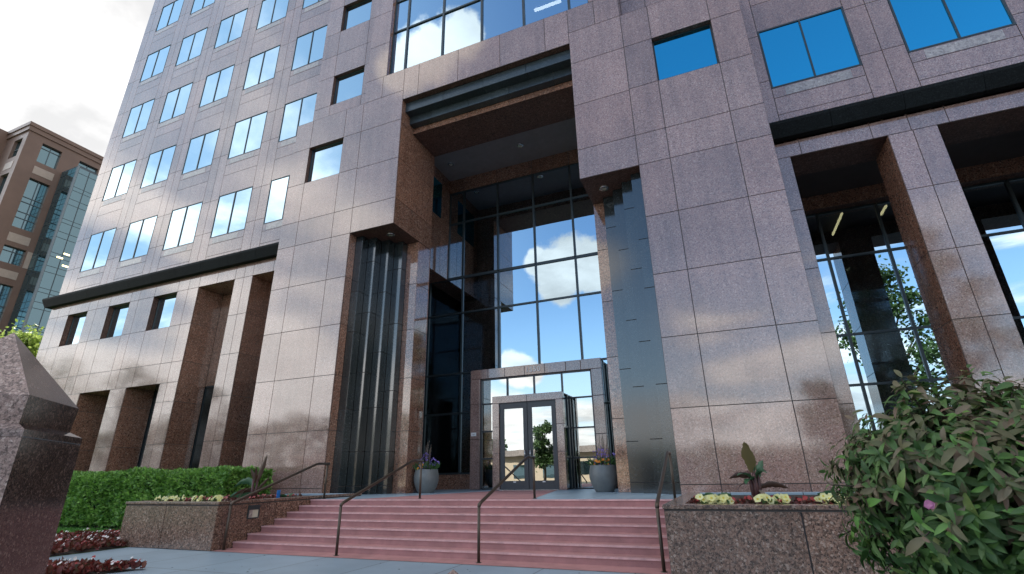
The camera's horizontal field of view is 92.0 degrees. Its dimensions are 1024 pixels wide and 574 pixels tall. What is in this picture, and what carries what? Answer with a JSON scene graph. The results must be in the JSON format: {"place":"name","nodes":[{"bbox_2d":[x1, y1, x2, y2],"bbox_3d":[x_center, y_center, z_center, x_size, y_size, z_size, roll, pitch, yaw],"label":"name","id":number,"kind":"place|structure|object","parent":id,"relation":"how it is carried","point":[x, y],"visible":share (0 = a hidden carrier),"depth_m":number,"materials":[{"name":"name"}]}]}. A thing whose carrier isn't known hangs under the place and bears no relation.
{"place":"outdoors","nodes":[
{"label":"outdoors","id":0,"kind":"place"},
{"bbox_2d":[0,333,81,573],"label":"granite pillar","id":1,"kind":"structure","parent":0,"point":[40,443],"depth_m":3.13,"materials":[{"name":"brown stone"}]},
{"bbox_2d":[0,0,154,156],"label":"sky","id":2,"kind":"structure","parent":0,"point":[66,66],"materials":[{"name":"white"}]},
{"bbox_2d":[52,521,125,556],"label":"lawn","id":3,"kind":"structure","parent":0,"point":[76,525],"depth_m":19.51,"materials":[{"name":"green plant"}]},
{"bbox_2d":[50,546,122,556],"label":"flower bed soil","id":4,"kind":"structure","parent":3,"relation":"on","point":[73,551],"depth_m":12.83,"materials":[{"name":"brown soil"}]},
{"bbox_2d":[51,528,127,553],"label":"red bedding plants","id":5,"kind":"object","parent":4,"relation":"on","point":[65,541],"visible":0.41,"depth_m":13.36,"materials":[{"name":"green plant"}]},
{"bbox_2d":[57,526,117,532],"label":"mown grass","id":6,"kind":"structure","parent":3,"relation":"on","point":[73,529],"depth_m":18.37,"materials":[{"name":"green plant"}]},
{"bbox_2d":[58,465,274,527],"bbox_3d":[-15.917,8.455,20.038,14.159,2.353,2.460,-9,-22,21],"label":"clipped hedge","id":7,"kind":"object","parent":3,"relation":"on","point":[99,499],"visible":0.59,"depth_m":18.64,"materials":[{"name":"green plant"}]},
{"bbox_2d":[36,0,1023,494],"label":"office tower","id":8,"kind":"structure","parent":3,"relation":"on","point":[358,244],"depth_m":20.91,"materials":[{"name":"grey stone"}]},
{"bbox_2d":[65,314,86,344],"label":"window","id":9,"kind":"structure","parent":8,"relation":"in","point":[73,337],"depth_m":31.58,"materials":[{"name":"blue glass"}]},
{"bbox_2d":[79,227,116,276],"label":"window","id":10,"kind":"structure","parent":8,"relation":"in","point":[96,255],"depth_m":33.03,"materials":[{"name":"blue glass"}]},
{"bbox_2d":[106,305,128,337],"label":"window","id":11,"kind":"structure","parent":8,"relation":"in","point":[119,314],"depth_m":30.11,"materials":[{"name":"blue glass"}]},
{"bbox_2d":[101,159,136,204],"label":"window","id":12,"kind":"structure","parent":8,"relation":"in","point":[119,180],"depth_m":34.95,"materials":[{"name":"glass"}]},
{"bbox_2d":[121,98,154,141],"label":"window","id":13,"kind":"structure","parent":8,"relation":"in","point":[139,115],"depth_m":36.86,"materials":[{"name":"blue glass"}]},
{"bbox_2d":[119,215,157,266],"bbox_3d":[-23.873,-2.905,31.556,2.760,3.200,0.066,-9,-22,21],"label":"window","id":14,"kind":"structure","parent":8,"relation":"in","point":[139,234],"depth_m":31.58,"materials":[{"name":"blue glass"}]},
{"bbox_2d":[138,392,157,466],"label":"arcade window","id":15,"kind":"structure","parent":8,"relation":"in","point":[155,395],"depth_m":27.83,"materials":[{"name":"black glass"}]},
{"bbox_2d":[139,44,170,85],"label":"window","id":16,"kind":"structure","parent":8,"relation":"in","point":[155,62],"depth_m":38.72,"materials":[{"name":"blue glass"}]},
{"bbox_2d":[140,144,176,192],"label":"window","id":17,"kind":"structure","parent":8,"relation":"in","point":[158,165],"depth_m":33.51,"materials":[{"name":"blue glass"}]},
{"bbox_2d":[151,295,176,329],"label":"window","id":18,"kind":"structure","parent":8,"relation":"in","point":[165,306],"depth_m":28.64,"materials":[{"name":"blue glass"}]},
{"bbox_2d":[155,0,183,34],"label":"window","id":19,"kind":"structure","parent":8,"relation":"in","point":[170,13],"depth_m":40.57,"materials":[{"name":"blue glass"}]},
{"bbox_2d":[158,82,192,126],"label":"window","id":20,"kind":"structure","parent":8,"relation":"in","point":[176,101],"depth_m":35.41,"materials":[{"name":"blue glass"}]},
{"bbox_2d":[162,201,202,255],"bbox_3d":[-20.085,-3.526,30.112,2.760,3.200,0.066,-9,-22,21],"label":"window","id":21,"kind":"structure","parent":8,"relation":"in","point":[183,222],"depth_m":30.14,"materials":[{"name":"glass"}]},
{"bbox_2d":[175,27,207,69],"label":"window","id":22,"kind":"structure","parent":8,"relation":"in","point":[191,46],"depth_m":37.29,"materials":[{"name":"blue glass"}]},
{"bbox_2d":[181,128,219,178],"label":"window","id":23,"kind":"structure","parent":8,"relation":"in","point":[201,149],"depth_m":32.06,"materials":[{"name":"blue glass"}]},
{"bbox_2d":[189,386,213,468],"bbox_3d":[-15.451,8.274,25.528,2.780,6.440,0.066,-9,-22,21],"label":"arcade window","id":24,"kind":"structure","parent":8,"relation":"in","point":[201,429],"depth_m":26.27,"materials":[{"name":"black glass"}]},
{"bbox_2d":[190,0,214,16],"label":"window","id":25,"kind":"structure","parent":8,"relation":"in","point":[197,5],"depth_m":38.93,"materials":[{"name":"blue glass"}]},
{"bbox_2d":[198,64,234,110],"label":"window","id":26,"kind":"structure","parent":8,"relation":"in","point":[216,87],"depth_m":33.97,"materials":[{"name":"blue glass"}]},
{"bbox_2d":[213,8,247,51],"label":"window","id":27,"kind":"structure","parent":8,"relation":"in","point":[230,29],"depth_m":35.84,"materials":[{"name":"blue glass"}]},
{"bbox_2d":[210,186,252,243],"bbox_3d":[-16.271,-4.150,28.658,2.760,3.200,0.066,-9,-22,21],"label":"window","id":28,"kind":"structure","parent":8,"relation":"in","point":[232,208],"depth_m":28.69,"materials":[{"name":"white glass"}]},
{"bbox_2d":[227,111,267,163],"bbox_3d":[-16.368,-9.218,30.579,2.760,3.200,0.066,-9,-22,21],"label":"window","id":29,"kind":"structure","parent":8,"relation":"in","point":[247,136],"depth_m":30.60,"materials":[{"name":"blue glass"}]},
{"bbox_2d":[242,44,280,93],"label":"window","id":30,"kind":"structure","parent":8,"relation":"in","point":[261,68],"depth_m":32.51,"materials":[{"name":"blue glass"}]},
{"bbox_2d":[256,0,288,32],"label":"window","id":31,"kind":"structure","parent":8,"relation":"in","point":[271,11],"depth_m":34.31,"materials":[{"name":"blue glass"}]},
{"bbox_2d":[263,175,289,229],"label":"window","id":32,"kind":"structure","parent":8,"relation":"in","point":[277,195],"depth_m":27.45,"materials":[{"name":"grey glass"}]},
{"bbox_2d":[278,92,316,146],"bbox_3d":[-12.535,-9.845,29.118,2.760,3.200,0.066,-9,-22,21],"label":"window","id":33,"kind":"structure","parent":8,"relation":"in","point":[296,113],"depth_m":29.27,"materials":[{"name":"blue glass"}]},
{"bbox_2d":[291,24,327,74],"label":"window","id":34,"kind":"structure","parent":8,"relation":"in","point":[309,47],"depth_m":31.09,"materials":[{"name":"blue glass"}]},
{"bbox_2d":[302,0,327,11],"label":"window","id":35,"kind":"structure","parent":8,"relation":"in","point":[306,3],"depth_m":32.66,"materials":[{"name":"blue glass"}]},
{"bbox_2d":[308,140,342,181],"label":"punched window","id":36,"kind":"structure","parent":8,"relation":"in","point":[325,160],"depth_m":24.68,"materials":[{"name":"blue glass"}]},
{"bbox_2d":[333,68,363,103],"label":"punched window","id":37,"kind":"structure","parent":8,"relation":"in","point":[348,86],"depth_m":27.27,"materials":[{"name":"blue glass"}]},
{"bbox_2d":[343,0,371,30],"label":"punched window","id":38,"kind":"structure","parent":8,"relation":"in","point":[356,14],"depth_m":29.19,"materials":[{"name":"blue glass"}]},
{"bbox_2d":[432,177,441,217],"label":"side window","id":39,"kind":"structure","parent":8,"relation":"in","point":[437,187],"depth_m":27.91,"materials":[{"name":"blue glass"}]},
{"bbox_2d":[499,402,529,489],"bbox_3d":[0.069,6.768,21.187,1.298,3.540,0.214,-9,-22,21],"label":"door","id":40,"kind":"structure","parent":8,"relation":"in","point":[513,441],"depth_m":21.21,"materials":[{"name":"clear glass"}]},
{"bbox_2d":[527,400,559,489],"bbox_3d":[1.286,6.568,20.723,1.298,3.540,0.214,-9,-22,21],"label":"door","id":41,"kind":"structure","parent":8,"relation":"in","point":[542,427],"depth_m":20.74,"materials":[{"name":"clear glass"}]},
{"bbox_2d":[652,24,718,80],"bbox_3d":[6.497,-8.766,18.627,2.140,2.080,0.062,-9,-22,21],"label":"punched window","id":42,"kind":"structure","parent":8,"relation":"in","point":[693,49],"depth_m":18.65,"materials":[{"name":"blue glass"}]},
{"bbox_2d":[757,6,862,93],"bbox_3d":[10.958,-8.684,18.308,2.880,3.220,0.066,-9,-22,21],"label":"window","id":43,"kind":"structure","parent":8,"relation":"in","point":[823,43],"depth_m":18.30,"materials":[{"name":"blue glass"}]},
{"bbox_2d":[887,0,1015,57],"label":"window","id":44,"kind":"structure","parent":8,"relation":"in","point":[922,24],"depth_m":16.68,"materials":[{"name":"blue glass"}]},
{"bbox_2d":[49,547,643,573],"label":"paving","id":45,"kind":"structure","parent":0,"point":[161,561],"depth_m":10.07,"materials":[{"name":"grey concrete"}]},
{"bbox_2d":[82,569,141,573],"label":"flower bed soil","id":46,"kind":"structure","parent":45,"relation":"on","point":[110,571],"depth_m":9.74,"materials":[{"name":"brown soil"}]},
{"bbox_2d":[45,555,146,573],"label":"red bedding plants","id":47,"kind":"object","parent":46,"relation":"on","point":[75,566],"visible":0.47,"depth_m":9.67,"materials":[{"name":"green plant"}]},
{"bbox_2d":[118,493,361,550],"bbox_3d":[-8.116,7.229,15.596,3.680,1.130,5.690,-9,-22,21],"label":"granite planter","id":48,"kind":"object","parent":45,"relation":"on","point":[192,525],"visible":0.69,"depth_m":13.19,"materials":[{"name":"brown stone"}]},
{"bbox_2d":[154,495,171,500],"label":"petunia plant","id":49,"kind":"object","parent":48,"relation":"on","point":[164,498],"visible":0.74,"depth_m":14.15,"materials":[{"name":"yellow plant"}]},
{"bbox_2d":[171,495,185,500],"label":"petunia plant","id":50,"kind":"object","parent":48,"relation":"on","point":[177,498],"visible":0.76,"depth_m":13.89,"materials":[{"name":"yellow plant"}]},
{"bbox_2d":[191,495,205,500],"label":"petunia plant","id":51,"kind":"object","parent":48,"relation":"on","point":[195,498],"visible":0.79,"depth_m":13.62,"materials":[{"name":"yellow plant"}]},
{"bbox_2d":[208,495,226,500],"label":"petunia plant","id":52,"kind":"object","parent":48,"relation":"on","point":[218,498],"visible":0.78,"depth_m":13.37,"materials":[{"name":"yellow plant"}]},
{"bbox_2d":[169,493,301,500],"bbox_3d":[-8.343,6.427,15.081,2.918,0.191,3.288,-9,-22,21],"label":"red ground cover","id":53,"kind":"object","parent":48,"relation":"on","point":[262,496],"visible":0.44,"depth_m":14.77,"materials":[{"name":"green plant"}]},
{"bbox_2d":[229,456,269,497],"bbox_3d":[-7.891,5.779,14.954,1.528,1.341,0.511,-9,-22,21],"label":"banana plant","id":54,"kind":"object","parent":48,"relation":"on","point":[246,491],"visible":0.88,"depth_m":14.96,"materials":[{"name":"green plant"}]},
{"bbox_2d":[246,505,259,518],"bbox_3d":[-7.074,6.154,13.548,0.045,0.330,0.370,-9,-22,21],"label":"step light","id":55,"kind":"object","parent":48,"relation":"attached to","point":[253,511],"visible":1,"depth_m":13.53,"materials":[{"name":"grey metal"}]},
{"bbox_2d":[215,490,672,573],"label":"steps","id":56,"kind":"structure","parent":45,"relation":"on","point":[520,528],"depth_m":11.66,"materials":[{"name":"pink stone"}]},
{"bbox_2d":[222,462,329,549],"bbox_3d":[-6.623,6.173,14.284,0.120,2.121,3.518,-9,-22,21],"label":"handrail","id":57,"kind":"object","parent":56,"relation":"on","point":[255,492],"visible":1,"depth_m":13.83,"materials":[{"name":"brown metal"}]},
{"bbox_2d":[333,459,423,555],"bbox_3d":[-3.344,5.636,13.034,0.120,2.121,3.518,-9,-22,21],"label":"handrail","id":58,"kind":"object","parent":56,"relation":"on","point":[362,491],"visible":1,"depth_m":12.46,"materials":[{"name":"brown metal"}]},
{"bbox_2d":[476,455,536,562],"bbox_3d":[-0.037,5.094,11.774,0.120,2.121,3.518,-9,-22,21],"label":"handrail","id":59,"kind":"object","parent":56,"relation":"on","point":[503,480],"visible":1,"depth_m":11.12,"materials":[{"name":"brown metal"}]},
{"bbox_2d":[655,451,675,572],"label":"handrail","id":60,"kind":"object","parent":56,"relation":"on","point":[667,454],"visible":0.88,"depth_m":9.33,"materials":[{"name":"brown metal"}]},
{"bbox_2d":[662,492,901,573],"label":"granite planter","id":61,"kind":"object","parent":45,"relation":"on","point":[760,538],"visible":0.45,"depth_m":8.12,"materials":[{"name":"grey"}]},
{"bbox_2d":[695,494,733,503],"bbox_3d":[3.672,3.869,8.982,0.657,0.229,0.360,-6,-21,12],"label":"petunia plant","id":62,"kind":"object","parent":61,"relation":"on","point":[717,499],"visible":0.82,"depth_m":8.93,"materials":[{"name":"yellow plant"}]},
{"bbox_2d":[729,442,789,497],"bbox_3d":[4.929,3.738,9.998,1.041,1.182,0.537,-17,-26,35],"label":"banana plant","id":63,"kind":"object","parent":61,"relation":"on","point":[753,479],"visible":0.92,"depth_m":10.08,"materials":[{"name":"green plant"}]},
{"bbox_2d":[688,495,834,503],"bbox_3d":[5.131,3.874,8.969,3.727,0.186,1.378,-9,-22,21],"label":"red ground cover","id":64,"kind":"object","parent":61,"relation":"on","point":[748,499],"visible":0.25,"depth_m":8.96,"materials":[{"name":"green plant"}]},
{"bbox_2d":[753,493,790,503],"bbox_3d":[4.549,3.731,8.659,0.596,0.229,0.421,-9,-22,21],"label":"petunia plant","id":65,"kind":"object","parent":61,"relation":"on","point":[765,497],"visible":0.84,"depth_m":8.60,"materials":[{"name":"yellow plant"}]},
{"bbox_2d":[817,490,841,495],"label":"broad leaf plant","id":66,"kind":"object","parent":61,"relation":"on","point":[827,491],"visible":0.06,"depth_m":8.93,"materials":[{"name":"green plant"}]},
{"bbox_2d":[814,493,844,503],"bbox_3d":[5.462,3.593,8.348,0.612,0.237,0.438,-3,-21,5],"label":"petunia plant","id":67,"kind":"object","parent":61,"relation":"on","point":[823,497],"visible":0.34,"depth_m":8.40,"materials":[{"name":"yellow plant"}]},
{"label":"shrub bed soil","id":68,"kind":"structure","parent":45,"relation":"on","visible":0},
{"bbox_2d":[819,364,1023,573],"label":"flowering shrub","id":69,"kind":"object","parent":68,"relation":"on","point":[937,487],"visible":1,"depth_m":3.48,"materials":[{"name":"green plant"}]},
{"bbox_2d":[447,569,457,573],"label":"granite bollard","id":70,"kind":"object","parent":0,"point":[453,571],"visible":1,"depth_m":6.14,"materials":[{"name":"grey stone"}]},
{"bbox_2d":[326,488,680,498],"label":"terrace","id":71,"kind":"structure","parent":0,"point":[574,493],"depth_m":15.64,"materials":[{"name":"grey stone"}]},
{"bbox_2d":[414,469,438,492],"bbox_3d":[-3.430,7.749,19.769,0.990,0.875,0.990,-9,-22,21],"label":"plant pot","id":72,"kind":"object","parent":71,"relation":"on","point":[430,480],"visible":0.91,"depth_m":19.43,"materials":[{"name":"grey ceramic"}]},
{"bbox_2d":[412,441,439,469],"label":"potted flowers","id":73,"kind":"object","parent":72,"relation":"on","point":[430,466],"visible":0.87,"depth_m":19.87,"materials":[{"name":"purple plant"}]},
{"bbox_2d":[589,465,617,491],"bbox_3d":[3.202,6.662,17.241,0.990,0.875,0.990,-9,-22,21],"label":"plant pot","id":74,"kind":"object","parent":71,"relation":"on","point":[603,478],"visible":0.95,"depth_m":16.89,"materials":[{"name":"grey ceramic"}]},
{"bbox_2d":[584,432,615,465],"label":"potted flowers","id":75,"kind":"object","parent":74,"relation":"on","point":[604,460],"visible":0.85,"depth_m":17.32,"materials":[{"name":"purple plant"}]},
{"bbox_2d":[702,492,730,496],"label":"broad leaf plant","id":76,"kind":"object","parent":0,"point":[719,494],"visible":0.19,"depth_m":9.44,"materials":[{"name":"green plant"}]},
{"label":"ground","id":77,"kind":"structure","parent":0,"visible":0},
{"bbox_2d":[0,319,43,356],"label":"young tree","id":78,"kind":"object","parent":77,"relation":"on","point":[30,340],"visible":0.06,"depth_m":43.65,"materials":[{"name":"green plant"}]},
{"bbox_2d":[0,121,103,351],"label":"brown office building","id":79,"kind":"structure","parent":77,"relation":"on","point":[48,178],"depth_m":69.34,"materials":[{"name":"brick"}]},
{"bbox_2d":[0,176,7,193],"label":"window","id":80,"kind":"structure","parent":79,"relation":"in","point":[4,179],"depth_m":69.17,"materials":[{"name":"grey glass"}]},
{"bbox_2d":[0,284,11,317],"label":"window","id":81,"kind":"structure","parent":79,"relation":"in","point":[5,290],"depth_m":65.65,"materials":[{"name":"blue glass"}]},
{"bbox_2d":[0,245,24,265],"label":"window","id":82,"kind":"structure","parent":79,"relation":"in","point":[14,256],"depth_m":67.08,"materials":[{"name":"grey"}]},
{"bbox_2d":[12,141,21,156],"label":"window","id":83,"kind":"structure","parent":79,"relation":"in","point":[18,145],"depth_m":71.17,"materials":[{"name":"grey"}]},
{"bbox_2d":[12,179,47,231],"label":"window","id":84,"kind":"structure","parent":79,"relation":"in","point":[31,202],"depth_m":69.81,"materials":[{"name":"grey"}]},
{"bbox_2d":[37,145,59,168],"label":"window","id":85,"kind":"structure","parent":79,"relation":"in","point":[47,156],"depth_m":72.70,"materials":[{"name":"grey"}]},
{"bbox_2d":[78,162,96,173],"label":"window","id":86,"kind":"structure","parent":79,"relation":"in","point":[80,164],"depth_m":77.24,"materials":[{"name":"grey"}]}
]}

